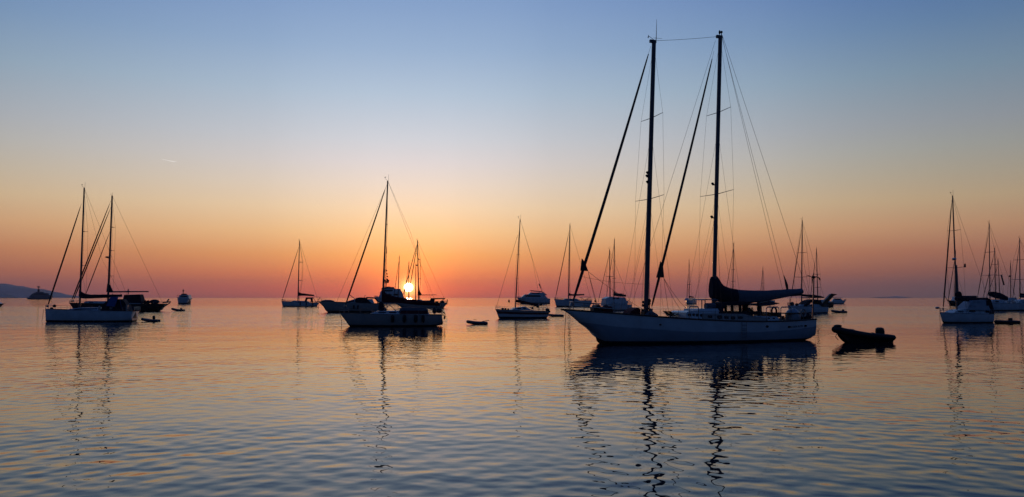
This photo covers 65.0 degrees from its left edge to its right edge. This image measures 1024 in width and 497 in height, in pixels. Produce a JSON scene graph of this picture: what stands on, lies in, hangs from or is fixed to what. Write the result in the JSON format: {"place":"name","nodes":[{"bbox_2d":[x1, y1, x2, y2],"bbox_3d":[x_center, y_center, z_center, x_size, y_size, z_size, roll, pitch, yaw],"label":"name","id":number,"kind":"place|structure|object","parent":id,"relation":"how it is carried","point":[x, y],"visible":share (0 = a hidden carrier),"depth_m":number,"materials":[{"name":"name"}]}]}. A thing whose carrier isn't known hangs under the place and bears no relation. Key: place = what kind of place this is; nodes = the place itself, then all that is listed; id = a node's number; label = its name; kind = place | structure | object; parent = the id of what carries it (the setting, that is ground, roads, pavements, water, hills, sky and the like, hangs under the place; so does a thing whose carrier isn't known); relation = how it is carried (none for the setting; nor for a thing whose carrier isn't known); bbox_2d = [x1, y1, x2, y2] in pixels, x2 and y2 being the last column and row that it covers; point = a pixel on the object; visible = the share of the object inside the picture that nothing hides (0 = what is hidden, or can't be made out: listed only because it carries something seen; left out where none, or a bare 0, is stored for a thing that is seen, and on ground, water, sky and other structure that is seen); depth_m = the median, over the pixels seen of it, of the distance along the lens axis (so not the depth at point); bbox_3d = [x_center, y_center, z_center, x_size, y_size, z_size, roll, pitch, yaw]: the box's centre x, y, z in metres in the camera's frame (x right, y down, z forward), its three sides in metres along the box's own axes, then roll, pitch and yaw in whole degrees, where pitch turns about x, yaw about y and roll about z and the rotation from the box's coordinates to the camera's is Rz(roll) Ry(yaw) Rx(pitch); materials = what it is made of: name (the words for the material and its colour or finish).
{"place":"outdoors","nodes":[
{"label":"outdoors","id":0,"kind":"place"},
{"bbox_2d":[0,293,18,297],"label":"headland","id":1,"kind":"structure","parent":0,"point":[2,295],"depth_m":7360.07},
{"bbox_2d":[0,284,78,297],"bbox_3d":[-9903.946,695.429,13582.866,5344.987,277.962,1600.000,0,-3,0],"label":"hills","id":2,"kind":"structure","parent":0,"point":[18,291],"depth_m":13273.96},
{"bbox_2d":[0,298,1023,496],"bbox_3d":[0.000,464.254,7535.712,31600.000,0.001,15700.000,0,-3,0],"label":"water","id":3,"kind":"structure","parent":0,"point":[235,397],"depth_m":28.84,"materials":[{"name":"blue liquid"}]},
{"bbox_2d":[27,286,52,298],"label":"superyacht","id":4,"kind":"object","parent":3,"relation":"on","point":[38,294],"visible":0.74,"depth_m":1892.59,"materials":[{"name":"blue paint"}]},
{"bbox_2d":[42,184,140,321],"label":"sailing yacht","id":5,"kind":"object","parent":3,"relation":"on","point":[120,310],"visible":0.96,"depth_m":129.72,"materials":[{"name":"white wood"}]},
{"bbox_2d":[69,194,170,310],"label":"sailing yacht","id":6,"kind":"object","parent":3,"relation":"on","point":[137,302],"visible":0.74,"depth_m":231.08,"materials":[{"name":"black paint"}]},
{"bbox_2d":[141,316,160,321],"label":"inflatable dinghy","id":7,"kind":"object","parent":3,"relation":"on","point":[153,319],"visible":0.98,"depth_m":130.37,"materials":[{"name":"grey rubber"}]},
{"bbox_2d":[171,308,184,310],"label":"inflatable dinghy","id":8,"kind":"object","parent":3,"relation":"on","point":[174,309],"visible":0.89,"depth_m":231.66,"materials":[{"name":"grey rubber"}]},
{"bbox_2d":[177,289,192,303],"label":"motor yacht","id":9,"kind":"object","parent":3,"relation":"on","point":[183,298],"visible":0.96,"depth_m":516.91,"materials":[{"name":"white plastic"}]},
{"bbox_2d":[281,241,319,306],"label":"sailing yacht","id":10,"kind":"object","parent":3,"relation":"on","point":[292,303],"visible":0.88,"depth_m":354.67,"materials":[{"name":"white wood"}]},
{"bbox_2d":[318,295,378,311],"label":"motor yacht","id":11,"kind":"object","parent":3,"relation":"on","point":[365,304],"visible":0.75,"depth_m":213.18,"materials":[{"name":"white plastic"}]},
{"bbox_2d":[375,250,403,302],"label":"motor yacht","id":12,"kind":"object","parent":3,"relation":"on","point":[389,290],"visible":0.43,"depth_m":637.01,"materials":[{"name":"black plastic"}]},
{"bbox_2d":[338,176,445,326],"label":"sailing yacht","id":13,"kind":"object","parent":3,"relation":"on","point":[381,317],"visible":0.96,"depth_m":108.97,"materials":[{"name":"wood"}]},
{"bbox_2d":[394,255,399,296],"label":"sailing yacht","id":14,"kind":"object","parent":3,"relation":"on","point":[398,278],"visible":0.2,"depth_m":562.01,"materials":[{"name":"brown wood"}]},
{"bbox_2d":[404,265,409,298],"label":"sailing yacht","id":15,"kind":"object","parent":3,"relation":"on","point":[408,284],"visible":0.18,"depth_m":641.86,"materials":[{"name":"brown wood"}]},
{"bbox_2d":[395,239,447,307],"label":"sailing yacht","id":16,"kind":"object","parent":3,"relation":"on","point":[401,305],"visible":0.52,"depth_m":300.15,"materials":[{"name":"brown wood"}]},
{"bbox_2d":[415,265,429,300],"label":"sailing yacht","id":17,"kind":"object","parent":3,"relation":"on","point":[415,286],"visible":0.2,"depth_m":612.46,"materials":[{"name":"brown wood"}]},
{"bbox_2d":[466,319,488,324],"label":"inflatable dinghy","id":18,"kind":"object","parent":3,"relation":"on","point":[477,322],"visible":1,"depth_m":116.66,"materials":[{"name":"grey rubber"}]},
{"bbox_2d":[495,219,549,317],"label":"sailing yacht","id":19,"kind":"object","parent":3,"relation":"on","point":[517,312],"visible":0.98,"depth_m":151.20,"materials":[{"name":"paint"}]},
{"bbox_2d":[517,287,549,302],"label":"motor yacht","id":20,"kind":"object","parent":3,"relation":"on","point":[535,297],"visible":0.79,"depth_m":537.68,"materials":[{"name":"white plastic"}]},
{"bbox_2d":[548,314,563,316],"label":"inflatable dinghy","id":21,"kind":"object","parent":3,"relation":"on","point":[556,315],"visible":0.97,"depth_m":165.73,"materials":[{"name":"black rubber"}]},
{"bbox_2d":[554,224,591,306],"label":"sailing yacht","id":22,"kind":"object","parent":3,"relation":"on","point":[564,302],"visible":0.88,"depth_m":345.14,"materials":[{"name":"white wood"}]},
{"bbox_2d":[598,248,631,309],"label":"sailing yacht","id":23,"kind":"object","parent":3,"relation":"on","point":[618,302],"visible":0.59,"depth_m":245.74,"materials":[{"name":"white plastic"}]},
{"bbox_2d":[606,237,627,301],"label":"sailing yacht","id":24,"kind":"object","parent":3,"relation":"on","point":[615,294],"visible":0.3,"depth_m":450.24,"materials":[{"name":"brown wood"}]},
{"bbox_2d":[560,22,820,343],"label":"schooner","id":25,"kind":"object","parent":3,"relation":"on","point":[728,317],"visible":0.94,"depth_m":70.52,"materials":[{"name":"grey paint"}]},
{"bbox_2d":[623,307,640,313],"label":"canvas bundle","id":26,"kind":"object","parent":25,"relation":"on","point":[634,310],"visible":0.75,"depth_m":68.24,"materials":[{"name":"black fabric"}]},
{"bbox_2d":[645,311,657,315],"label":"sail bag","id":27,"kind":"object","parent":25,"relation":"on","point":[652,313],"visible":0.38,"depth_m":69.02,"materials":[{"name":"grey fabric"}]},
{"bbox_2d":[785,308,800,319],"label":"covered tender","id":28,"kind":"object","parent":25,"relation":"on","point":[794,316],"visible":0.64,"depth_m":73.49,"materials":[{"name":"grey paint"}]},
{"bbox_2d":[800,308,806,316],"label":"horseshoe lifebuoy","id":29,"kind":"object","parent":25,"relation":"attached to","point":[801,312],"visible":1,"depth_m":73.14,"materials":[{"name":"plastic"}]},
{"bbox_2d":[685,264,696,303],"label":"sailing yacht","id":30,"kind":"object","parent":3,"relation":"on","point":[689,300],"visible":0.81,"depth_m":494.46,"materials":[{"name":"white wood"}]},
{"bbox_2d":[727,243,734,288],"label":"sailing yacht","id":31,"kind":"object","parent":3,"relation":"on","point":[733,258],"visible":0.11,"depth_m":397.29,"materials":[{"name":"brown wood"}]},
{"bbox_2d":[787,217,836,312],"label":"sailing yacht","id":32,"kind":"object","parent":3,"relation":"on","point":[819,306],"visible":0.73,"depth_m":201.56,"materials":[{"name":"white wood"}]},
{"bbox_2d":[811,247,833,306],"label":"sailing yacht","id":33,"kind":"object","parent":3,"relation":"on","point":[830,304],"visible":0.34,"depth_m":328.60,"materials":[{"name":"black paint"}]},
{"bbox_2d":[830,299,845,303],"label":"motor yacht","id":34,"kind":"object","parent":3,"relation":"on","point":[838,301],"visible":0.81,"depth_m":516.90,"materials":[{"name":"white plastic"}]},
{"bbox_2d":[831,309,846,312],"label":"inflatable dinghy","id":35,"kind":"object","parent":3,"relation":"on","point":[837,311],"visible":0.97,"depth_m":206.59,"materials":[{"name":"grey rubber"}]},
{"bbox_2d":[832,324,895,342],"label":"inflatable boat","id":36,"kind":"object","parent":3,"relation":"on","point":[846,335],"visible":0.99,"depth_m":69.24,"materials":[{"name":"black rubber"}]},
{"bbox_2d":[948,265,976,304],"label":"sailing yacht","id":37,"kind":"object","parent":3,"relation":"on","point":[952,301],"visible":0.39,"depth_m":407.51,"materials":[{"name":"black paint"}]},
{"bbox_2d":[935,192,994,322],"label":"sailing yacht","id":38,"kind":"object","parent":3,"relation":"on","point":[969,309],"visible":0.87,"depth_m":123.83,"materials":[{"name":"white wood"}]},
{"bbox_2d":[983,248,999,298],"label":"sailing yacht","id":39,"kind":"object","parent":3,"relation":"on","point":[995,274],"visible":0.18,"depth_m":322.02,"materials":[{"name":"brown wood"}]},
{"bbox_2d":[986,263,1004,297],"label":"sailing yacht","id":40,"kind":"object","parent":3,"relation":"on","point":[999,280],"visible":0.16,"depth_m":422.56,"materials":[{"name":"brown wood"}]},
{"bbox_2d":[977,222,1018,310],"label":"sailing yacht","id":41,"kind":"object","parent":3,"relation":"on","point":[999,303],"visible":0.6,"depth_m":236.66,"materials":[{"name":"white wood"}]},
{"bbox_2d":[994,318,1020,323],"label":"inflatable dinghy","id":42,"kind":"object","parent":3,"relation":"on","point":[1010,321],"visible":0.98,"depth_m":120.91,"materials":[{"name":"black rubber"}]},
{"bbox_2d":[1005,263,1016,302],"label":"sailing yacht","id":43,"kind":"object","parent":3,"relation":"on","point":[1010,299],"visible":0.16,"depth_m":281.41,"materials":[{"name":"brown wood"}]},
{"bbox_2d":[1011,237,1023,310],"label":"sailing yacht","id":44,"kind":"object","parent":3,"relation":"on","point":[1020,301],"visible":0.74,"depth_m":240.99,"materials":[{"name":"white wood"}]},
{"bbox_2d":[0,0,1023,297],"label":"sky","id":45,"kind":"structure","parent":0,"point":[282,124],"materials":[{"name":"blue"}]},
{"bbox_2d":[873,296,910,297],"bbox_3d":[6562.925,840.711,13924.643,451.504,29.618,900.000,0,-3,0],"label":"island","id":46,"kind":"structure","parent":0,"point":[892,297],"depth_m":13641.26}
]}

